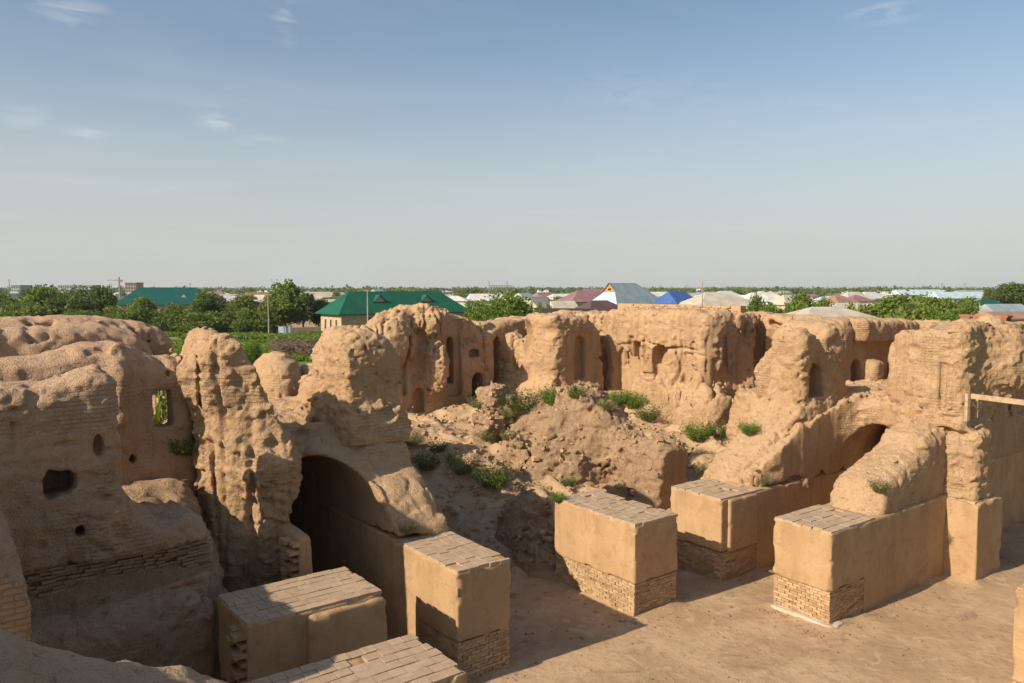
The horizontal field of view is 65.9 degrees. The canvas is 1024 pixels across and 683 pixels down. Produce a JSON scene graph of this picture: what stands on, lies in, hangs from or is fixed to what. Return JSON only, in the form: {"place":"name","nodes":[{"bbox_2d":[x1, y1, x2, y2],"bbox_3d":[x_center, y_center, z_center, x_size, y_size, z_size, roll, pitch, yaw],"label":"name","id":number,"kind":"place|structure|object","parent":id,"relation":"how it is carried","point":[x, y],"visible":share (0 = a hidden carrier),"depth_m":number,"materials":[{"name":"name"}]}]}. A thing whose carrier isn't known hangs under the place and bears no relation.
{"place":"outdoors","nodes":[
{"label":"outdoors","id":0,"kind":"place"},
{"bbox_2d":[117,287,201,311],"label":"house","id":1,"kind":"structure","parent":0,"point":[161,297],"depth_m":234.77,"materials":[{"name":"paint"}]},
{"bbox_2d":[165,330,322,364],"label":"field grass","id":2,"kind":"structure","parent":0,"point":[246,338],"depth_m":138.28,"materials":[{"name":"green plant"}]},
{"bbox_2d":[467,294,505,308],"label":"house","id":3,"kind":"structure","parent":0,"point":[475,296],"depth_m":302.11,"materials":[{"name":"white"}]},
{"bbox_2d":[7,289,975,363],"bbox_3d":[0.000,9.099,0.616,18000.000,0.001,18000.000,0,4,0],"label":"plain ground","id":4,"kind":"structure","parent":0,"point":[304,362],"depth_m":760.17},
{"bbox_2d":[0,291,40,314],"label":"leafy tree","id":5,"kind":"object","parent":4,"relation":"on","point":[5,300],"visible":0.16,"depth_m":163.47,"materials":[{"name":"green plant"}]},
{"bbox_2d":[0,302,57,316],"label":"broad bush","id":6,"kind":"object","parent":4,"relation":"on","point":[31,309],"visible":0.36,"depth_m":152.72,"materials":[{"name":"green plant"}]},
{"bbox_2d":[17,284,64,304],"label":"leafy tree","id":7,"kind":"object","parent":4,"relation":"on","point":[40,293],"visible":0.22,"depth_m":164.93,"materials":[{"name":"green plant"}]},
{"bbox_2d":[38,284,89,314],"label":"leafy tree","id":8,"kind":"object","parent":4,"relation":"on","point":[77,299],"visible":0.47,"depth_m":162.20,"materials":[{"name":"green plant"}]},
{"bbox_2d":[61,308,109,316],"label":"broad bush","id":9,"kind":"object","parent":4,"relation":"on","point":[84,312],"visible":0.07,"depth_m":150.84,"materials":[{"name":"green plant"}]},
{"bbox_2d":[86,284,117,314],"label":"leafy tree","id":10,"kind":"object","parent":4,"relation":"on","point":[100,298],"visible":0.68,"depth_m":165.20,"materials":[{"name":"green plant"}]},
{"bbox_2d":[102,305,155,323],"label":"broad bush","id":11,"kind":"object","parent":4,"relation":"on","point":[137,313],"visible":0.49,"depth_m":154.50,"materials":[{"name":"green plant"}]},
{"bbox_2d":[126,295,157,312],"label":"leafy tree","id":12,"kind":"object","parent":4,"relation":"on","point":[143,302],"visible":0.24,"depth_m":161.98,"materials":[{"name":"green plant"}]},
{"bbox_2d":[153,390,167,423],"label":"broad bush","id":13,"kind":"object","parent":4,"relation":"on","point":[159,412],"visible":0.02,"depth_m":23.55,"materials":[{"name":"green plant"}]},
{"bbox_2d":[140,302,186,331],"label":"broad bush","id":14,"kind":"object","parent":4,"relation":"on","point":[158,318],"visible":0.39,"depth_m":154.59,"materials":[{"name":"green plant"}]},
{"bbox_2d":[164,307,198,330],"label":"leafy tree","id":15,"kind":"object","parent":4,"relation":"on","point":[180,312],"visible":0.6,"depth_m":152.12,"materials":[{"name":"green plant"}]},
{"bbox_2d":[170,310,232,332],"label":"broad bush","id":16,"kind":"object","parent":4,"relation":"on","point":[209,319],"visible":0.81,"depth_m":151.09,"materials":[{"name":"green plant"}]},
{"bbox_2d":[188,290,227,315],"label":"leafy tree","id":17,"kind":"object","parent":4,"relation":"on","point":[202,302],"visible":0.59,"depth_m":161.50,"materials":[{"name":"green plant"}]},
{"bbox_2d":[215,303,254,330],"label":"broad bush","id":18,"kind":"object","parent":4,"relation":"on","point":[228,315],"visible":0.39,"depth_m":157.16,"materials":[{"name":"green plant"}]},
{"bbox_2d":[229,292,257,311],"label":"leafy tree","id":19,"kind":"object","parent":4,"relation":"on","point":[245,301],"visible":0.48,"depth_m":171.69,"materials":[{"name":"green plant"}]},
{"bbox_2d":[242,341,262,363],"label":"broad bush","id":20,"kind":"object","parent":4,"relation":"on","point":[252,351],"visible":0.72,"depth_m":91.56,"materials":[{"name":"green plant"}]},
{"bbox_2d":[229,308,286,332],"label":"broad bush","id":21,"kind":"object","parent":4,"relation":"on","point":[245,320],"visible":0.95,"depth_m":154.09,"materials":[{"name":"green plant"}]},
{"bbox_2d":[254,296,296,332],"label":"leafy tree","id":22,"kind":"object","parent":4,"relation":"on","point":[276,306],"visible":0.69,"depth_m":157.20,"materials":[{"name":"green plant"}]},
{"bbox_2d":[262,278,308,326],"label":"leafy tree","id":23,"kind":"object","parent":4,"relation":"on","point":[287,291],"visible":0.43,"depth_m":161.98,"materials":[{"name":"green plant"}]},
{"bbox_2d":[268,336,318,355],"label":"brush heap","id":24,"kind":"object","parent":4,"relation":"on","point":[292,344],"visible":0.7,"depth_m":107.94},
{"bbox_2d":[254,299,335,328],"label":"house","id":25,"kind":"structure","parent":4,"relation":"on","point":[306,324],"depth_m":176.20,"materials":[{"name":"paint"}]},
{"bbox_2d":[290,293,314,326],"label":"leafy tree","id":26,"kind":"object","parent":4,"relation":"on","point":[303,304],"visible":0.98,"depth_m":159.88,"materials":[{"name":"green plant"}]},
{"bbox_2d":[309,297,328,326],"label":"leafy tree","id":27,"kind":"object","parent":4,"relation":"on","point":[317,306],"visible":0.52,"depth_m":167.82,"materials":[{"name":"green plant"}]},
{"bbox_2d":[247,633,466,682],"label":"plastered pier","id":28,"kind":"structure","parent":4,"relation":"on","point":[410,658],"depth_m":13.27,"materials":[{"name":"brick"}]},
{"bbox_2d":[315,291,467,330],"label":"house","id":29,"kind":"structure","parent":4,"relation":"on","point":[348,308],"depth_m":156.30,"materials":[{"name":"metal"}]},
{"bbox_2d":[462,300,498,320],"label":"leafy tree","id":30,"kind":"object","parent":4,"relation":"on","point":[474,315],"visible":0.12,"depth_m":88.24,"materials":[{"name":"green plant"}]},
{"bbox_2d":[1,284,997,295],"bbox_3d":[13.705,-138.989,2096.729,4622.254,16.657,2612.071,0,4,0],"label":"horizon woods","id":31,"kind":"object","parent":4,"relation":"on","point":[558,290],"visible":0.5,"depth_m":1016.69,"materials":[{"name":"green plant"}]},
{"bbox_2d":[476,287,540,319],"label":"leafy tree","id":32,"kind":"object","parent":4,"relation":"on","point":[516,302],"visible":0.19,"depth_m":90.80,"materials":[{"name":"green plant"}]},
{"bbox_2d":[540,308,595,312],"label":"yard wall","id":33,"kind":"structure","parent":4,"relation":"on","point":[546,310],"depth_m":120.19,"materials":[{"name":"grey concrete"}]},
{"bbox_2d":[555,490,677,616],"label":"plastered pier","id":34,"kind":"structure","parent":4,"relation":"on","point":[617,552],"depth_m":22.29,"materials":[{"name":"paint"}]},
{"bbox_2d":[651,292,692,303],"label":"house","id":35,"kind":"structure","parent":4,"relation":"on","point":[672,298],"depth_m":177.54,"materials":[{"name":"blue metal"}]},
{"bbox_2d":[679,293,751,310],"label":"house","id":36,"kind":"structure","parent":4,"relation":"on","point":[729,299],"depth_m":170.63,"materials":[{"name":"beige metal"}]},
{"bbox_2d":[746,291,765,311],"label":"leafy tree","id":37,"kind":"object","parent":4,"relation":"on","point":[755,304],"visible":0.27,"depth_m":119.44,"materials":[{"name":"green plant"}]},
{"bbox_2d":[782,290,815,313],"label":"leafy tree","id":38,"kind":"object","parent":4,"relation":"on","point":[804,298],"visible":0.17,"depth_m":129.18,"materials":[{"name":"green plant"}]},
{"bbox_2d":[785,307,878,317],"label":"house","id":39,"kind":"structure","parent":4,"relation":"on","point":[830,311],"depth_m":99.74,"materials":[{"name":"paint"}]},
{"bbox_2d":[857,302,929,320],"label":"broad bush","id":40,"kind":"object","parent":4,"relation":"on","point":[876,311],"visible":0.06,"depth_m":100.08,"materials":[{"name":"green plant"}]},
{"bbox_2d":[869,289,923,313],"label":"leafy tree","id":41,"kind":"object","parent":4,"relation":"on","point":[891,303],"visible":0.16,"depth_m":108.41,"materials":[{"name":"green plant"}]},
{"bbox_2d":[885,290,943,300],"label":"house","id":42,"kind":"structure","parent":4,"relation":"on","point":[915,293],"depth_m":403.17,"materials":[{"name":"white metal"}]},
{"bbox_2d":[915,291,950,317],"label":"leafy tree","id":43,"kind":"object","parent":4,"relation":"on","point":[936,300],"visible":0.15,"depth_m":133.86,"materials":[{"name":"green plant"}]},
{"bbox_2d":[909,302,959,320],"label":"broad bush","id":44,"kind":"object","parent":4,"relation":"on","point":[931,315],"visible":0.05,"depth_m":98.58,"materials":[{"name":"green plant"}]},
{"bbox_2d":[923,292,983,301],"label":"house","id":45,"kind":"structure","parent":4,"relation":"on","point":[960,295],"depth_m":333.07,"materials":[{"name":"white metal"}]},
{"bbox_2d":[943,296,980,316],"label":"leafy tree","id":46,"kind":"object","parent":4,"relation":"on","point":[963,307],"visible":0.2,"depth_m":138.97,"materials":[{"name":"green plant"}]},
{"bbox_2d":[993,281,1023,304],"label":"leafy tree","id":47,"kind":"object","parent":4,"relation":"on","point":[1011,293],"visible":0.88,"depth_m":255.18,"materials":[{"name":"green plant"}]},
{"bbox_2d":[0,0,1023,288],"label":"sky","id":48,"kind":"structure","parent":0,"point":[439,144],"materials":[{"name":"blue"}]},
{"bbox_2d":[525,296,549,313],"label":"house","id":49,"kind":"structure","parent":0,"point":[541,299],"depth_m":193.02,"materials":[{"name":"paint"}]},
{"bbox_2d":[548,301,577,307],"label":"house","id":50,"kind":"structure","parent":0,"point":[563,304],"depth_m":182.65,"materials":[{"name":"paint"}]},
{"bbox_2d":[556,290,599,304],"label":"house","id":51,"kind":"structure","parent":0,"point":[582,296],"depth_m":234.28,"materials":[{"name":"pink metal"}]},
{"bbox_2d":[575,300,617,310],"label":"house","id":52,"kind":"structure","parent":0,"point":[602,305],"depth_m":133.83,"materials":[{"name":"purple metal"}]},
{"bbox_2d":[211,390,1023,682],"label":"courtyard ground","id":53,"kind":"structure","parent":0,"point":[611,654],"depth_m":20.97,"materials":[{"name":"soil"}]},
{"bbox_2d":[0,315,173,395],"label":"wall","id":54,"kind":"structure","parent":53,"relation":"on","point":[26,335],"depth_m":30.49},
{"bbox_2d":[0,340,197,499],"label":"windowed wall","id":55,"kind":"structure","parent":53,"relation":"on","point":[139,377],"depth_m":19.00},
{"bbox_2d":[164,434,199,456],"bbox_3d":[-8.147,2.515,19.680,1.050,0.636,1.158,1,4,19],"label":"weed shrub","id":56,"kind":"object","parent":55,"relation":"on","point":[189,450],"visible":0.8,"depth_m":19.44,"materials":[{"name":"green plant"}]},
{"bbox_2d":[0,364,215,676],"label":"wall","id":57,"kind":"structure","parent":53,"relation":"on","point":[71,512],"depth_m":15.59,"materials":[{"name":"brick"}]},
{"bbox_2d":[0,629,227,682],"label":"foreground wall","id":58,"kind":"structure","parent":53,"relation":"on","point":[23,661],"depth_m":5.16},
{"bbox_2d":[27,478,227,657],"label":"earth bank","id":59,"kind":"structure","parent":53,"relation":"on","point":[89,596],"depth_m":16.47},
{"bbox_2d":[169,326,302,592],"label":"pointed tower","id":60,"kind":"structure","parent":53,"relation":"on","point":[247,461],"depth_m":19.24,"materials":[{"name":"brick"}]},
{"bbox_2d":[277,523,312,580],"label":"toothed pier","id":61,"kind":"structure","parent":53,"relation":"on","point":[295,552],"depth_m":18.49,"materials":[{"name":"brick"}]},
{"bbox_2d":[152,395,448,536],"bbox_3d":[-7.577,4.438,25.730,7.224,5.266,15.555,-3,5,-37],"label":"vaulted corridor","id":62,"kind":"object","parent":53,"relation":"on","point":[382,486],"visible":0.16,"depth_m":21.34,"materials":[{"name":"brick"}]},
{"bbox_2d":[253,351,301,398],"bbox_3d":[-8.798,1.184,29.389,1.854,1.664,3.428,-3,5,-34],"label":"earth mound","id":63,"kind":"object","parent":62,"relation":"on","point":[279,373],"visible":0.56,"depth_m":28.28,"materials":[{"name":"soil"}]},
{"bbox_2d":[295,374,312,402],"bbox_3d":[-6.516,1.821,26.440,1.009,1.390,1.949,-3,5,-37],"label":"wall stub","id":64,"kind":"object","parent":62,"relation":"on","point":[305,390],"depth_m":26.21,"materials":[{"name":"stone"}]},
{"bbox_2d":[303,325,412,446],"bbox_3d":[-4.568,1.121,23.043,2.204,3.248,3.350,-3,5,-37],"label":"wall stump","id":65,"kind":"object","parent":62,"relation":"on","point":[353,399],"visible":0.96,"depth_m":22.02,"materials":[{"name":"brick"}]},
{"bbox_2d":[217,566,386,682],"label":"plastered pier","id":66,"kind":"structure","parent":53,"relation":"on","point":[267,630],"depth_m":15.91,"materials":[{"name":"paint"}]},
{"bbox_2d":[290,491,510,680],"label":"plastered pier","id":67,"kind":"structure","parent":53,"relation":"on","point":[446,594],"depth_m":18.97,"materials":[{"name":"paint"}]},
{"bbox_2d":[366,303,484,415],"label":"bulging wall tower","id":68,"kind":"structure","parent":53,"relation":"on","point":[439,352],"depth_m":41.02,"materials":[{"name":"brick"}]},
{"bbox_2d":[411,448,444,470],"bbox_3d":[-3.321,4.575,30.666,1.421,0.861,1.567,0,4,7],"label":"weed shrub","id":69,"kind":"object","parent":53,"relation":"on","point":[421,465],"visible":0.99,"depth_m":30.54,"materials":[{"name":"green plant"}]},
{"bbox_2d":[424,437,450,452],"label":"weed shrub","id":70,"kind":"object","parent":53,"relation":"on","point":[439,446],"visible":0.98,"depth_m":33.65,"materials":[{"name":"green plant"}]},
{"bbox_2d":[443,450,482,474],"bbox_3d":[-1.852,4.648,30.273,1.532,0.870,1.512,0,4,3],"label":"weed shrub","id":71,"kind":"object","parent":53,"relation":"on","point":[458,468],"visible":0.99,"depth_m":30.11,"materials":[{"name":"green plant"}]},
{"bbox_2d":[470,459,517,489],"bbox_3d":[-0.628,4.863,29.029,1.758,1.065,1.938,-3,5,-37],"label":"weed shrub","id":72,"kind":"object","parent":53,"relation":"on","point":[496,483],"visible":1,"depth_m":28.96,"materials":[{"name":"green plant"}]},
{"bbox_2d":[471,380,519,429],"bbox_3d":[-0.485,3.399,35.300,2.337,3.246,2.504,3,5,39],"label":"knobbly stump","id":73,"kind":"object","parent":53,"relation":"on","point":[492,403],"visible":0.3,"depth_m":34.49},
{"bbox_2d":[472,316,526,396],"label":"corner wall","id":74,"kind":"structure","parent":53,"relation":"on","point":[500,335],"depth_m":44.79,"materials":[{"name":"brick"}]},
{"bbox_2d":[495,486,556,578],"bbox_3d":[0.765,6.282,26.208,2.392,2.521,4.953,-2,4,-22],"label":"crumbled mound","id":75,"kind":"object","parent":53,"relation":"on","point":[536,551],"visible":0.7,"depth_m":25.77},
{"bbox_2d":[493,312,603,397],"bbox_3d":[1.900,1.661,44.575,5.220,6.662,6.549,-3,5,-37],"label":"niched turret","id":76,"kind":"object","parent":53,"relation":"on","point":[552,349],"visible":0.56,"depth_m":43.02,"materials":[{"name":"brick"}]},
{"bbox_2d":[410,381,728,597],"bbox_3d":[0.753,4.215,33.579,18.929,5.213,18.049,-3,5,-37],"label":"fallen brick rubble","id":77,"kind":"object","parent":53,"relation":"on","point":[477,489],"visible":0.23,"depth_m":30.90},
{"bbox_2d":[471,380,688,509],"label":"broken cross wall","id":78,"kind":"structure","parent":53,"relation":"on","point":[595,444],"depth_m":30.90,"materials":[{"name":"soil"}]},
{"bbox_2d":[498,386,539,411],"bbox_3d":[0.343,2.495,34.406,2.033,1.117,1.844,3,5,42],"label":"weed shrub","id":79,"kind":"object","parent":78,"relation":"on","point":[519,405],"visible":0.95,"depth_m":34.11,"materials":[{"name":"green plant"}]},
{"bbox_2d":[536,382,562,403],"bbox_3d":[1.758,2.230,33.759,1.498,0.884,1.567,2,5,33],"label":"weed shrub","id":80,"kind":"object","parent":78,"relation":"on","point":[549,398],"visible":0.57,"depth_m":33.64,"materials":[{"name":"green plant"}]},
{"bbox_2d":[606,387,635,404],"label":"weed shrub","id":81,"kind":"object","parent":78,"relation":"on","point":[622,399],"visible":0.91,"depth_m":31.52,"materials":[{"name":"green plant"}]},
{"bbox_2d":[619,389,648,407],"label":"weed shrub","id":82,"kind":"object","parent":78,"relation":"on","point":[635,402],"visible":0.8,"depth_m":40.48,"materials":[{"name":"green plant"}]},
{"bbox_2d":[633,403,663,421],"bbox_3d":[6.689,3.462,38.928,1.533,0.928,1.690,1,4,21],"label":"weed shrub","id":83,"kind":"object","parent":78,"relation":"on","point":[644,415],"visible":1,"depth_m":38.82,"materials":[{"name":"green plant"}]},
{"bbox_2d":[552,307,755,428],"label":"niched wall","id":84,"kind":"structure","parent":53,"relation":"on","point":[673,363],"depth_m":39.88,"materials":[{"name":"brick"}]},
{"bbox_2d":[618,303,745,312],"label":"brick parapet","id":85,"kind":"structure","parent":84,"relation":"on","point":[742,309],"depth_m":43.54,"materials":[{"name":"brick"}]},
{"bbox_2d":[679,420,714,440],"bbox_3d":[8.304,3.951,35.403,1.637,0.924,1.565,1,4,21],"label":"weed shrub","id":86,"kind":"object","parent":53,"relation":"on","point":[690,432],"visible":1,"depth_m":35.22,"materials":[{"name":"green plant"}]},
{"bbox_2d":[704,418,727,437],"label":"weed shrub","id":87,"kind":"object","parent":53,"relation":"on","point":[723,428],"visible":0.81,"depth_m":35.67,"materials":[{"name":"green plant"}]},
{"bbox_2d":[712,311,771,388],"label":"shaded bay wall","id":88,"kind":"structure","parent":53,"relation":"on","point":[740,320],"depth_m":40.66,"materials":[{"name":"brick"}]},
{"bbox_2d":[670,468,843,581],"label":"plastered pier","id":89,"kind":"structure","parent":53,"relation":"on","point":[725,531],"depth_m":24.88,"materials":[{"name":"paint"}]},
{"bbox_2d":[700,327,881,490],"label":"leaning tower","id":90,"kind":"structure","parent":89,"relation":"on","point":[799,376],"depth_m":26.96,"materials":[{"name":"stone"}]},
{"bbox_2d":[735,419,761,434],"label":"weed shrub","id":91,"kind":"object","parent":90,"relation":"on","point":[752,429],"visible":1,"depth_m":26.79,"materials":[{"name":"green plant"}]},
{"bbox_2d":[746,375,1023,486],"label":"ruined arch","id":92,"kind":"structure","parent":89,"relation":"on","point":[846,432],"depth_m":27.26,"materials":[{"name":"brick"}]},
{"bbox_2d":[771,316,918,380],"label":"recessed niche wall","id":93,"kind":"structure","parent":92,"relation":"on","point":[856,347],"depth_m":32.99,"materials":[{"name":"brick"}]},
{"bbox_2d":[505,547,1014,682],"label":"courtyard pebbles","id":94,"kind":"object","parent":53,"relation":"on","point":[758,609],"visible":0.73,"depth_m":21.27,"materials":[{"name":"gravel"}]},
{"bbox_2d":[771,418,947,627],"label":"plastered pier","id":95,"kind":"structure","parent":53,"relation":"on","point":[857,544],"depth_m":22.65,"materials":[{"name":"paint"}]},
{"bbox_2d":[867,476,892,493],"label":"weed shrub","id":96,"kind":"object","parent":95,"relation":"on","point":[884,490],"visible":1,"depth_m":22.56,"materials":[{"name":"green plant"}]},
{"bbox_2d":[753,311,975,357],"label":"wall","id":97,"kind":"structure","parent":53,"relation":"on","point":[769,324],"depth_m":40.89,"materials":[{"name":"brick"}]},
{"bbox_2d":[959,314,1012,321],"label":"brick parapet","id":98,"kind":"structure","parent":97,"relation":"on","point":[1002,317],"depth_m":34.88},
{"bbox_2d":[943,493,1002,579],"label":"plastered pier","id":99,"kind":"structure","parent":53,"relation":"on","point":[972,537],"depth_m":24.38,"materials":[{"name":"paint"}]},
{"bbox_2d":[895,320,1023,500],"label":"rough wall tower","id":100,"kind":"structure","parent":99,"relation":"on","point":[948,368],"depth_m":24.80,"materials":[{"name":"stone"}]},
{"bbox_2d":[964,393,1023,421],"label":"wooden railing","id":101,"kind":"object","parent":100,"relation":"attached to","point":[969,397],"visible":1,"depth_m":23.94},
{"bbox_2d":[990,451,1023,528],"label":"plastered skirt","id":102,"kind":"object","parent":53,"relation":"on","point":[1007,478],"visible":0.11,"depth_m":29.73,"materials":[{"name":"paint"}]},
{"bbox_2d":[884,314,1023,458],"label":"edge wall","id":103,"kind":"structure","parent":102,"relation":"on","point":[1007,439],"depth_m":28.66,"materials":[{"name":"brick"}]},
{"bbox_2d":[1012,583,1023,682],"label":"plastered pier","id":104,"kind":"structure","parent":53,"relation":"on","point":[1018,653],"depth_m":16.97,"materials":[{"name":"paint"}]},
{"bbox_2d":[593,283,658,304],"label":"house","id":105,"kind":"structure","parent":0,"point":[617,293],"depth_m":185.68,"materials":[{"name":"grey metal"}]},
{"bbox_2d":[742,292,779,304],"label":"house","id":106,"kind":"structure","parent":0,"point":[767,296],"depth_m":264.05,"materials":[{"name":"white metal"}]},
{"bbox_2d":[766,295,813,309],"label":"house","id":107,"kind":"structure","parent":0,"point":[779,301],"depth_m":242.97,"materials":[{"name":"paint"}]},
{"bbox_2d":[816,295,859,302],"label":"house","id":108,"kind":"structure","parent":0,"point":[839,299],"depth_m":263.33,"materials":[{"name":"paint"}]},
{"bbox_2d":[974,311,1023,321],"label":"house","id":109,"kind":"structure","parent":0,"point":[1018,316],"depth_m":127.23,"materials":[{"name":"beige brick"}]},
{"bbox_2d":[982,304,1023,310],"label":"house","id":110,"kind":"structure","parent":0,"point":[1006,307],"depth_m":153.16,"materials":[{"name":"white metal"}]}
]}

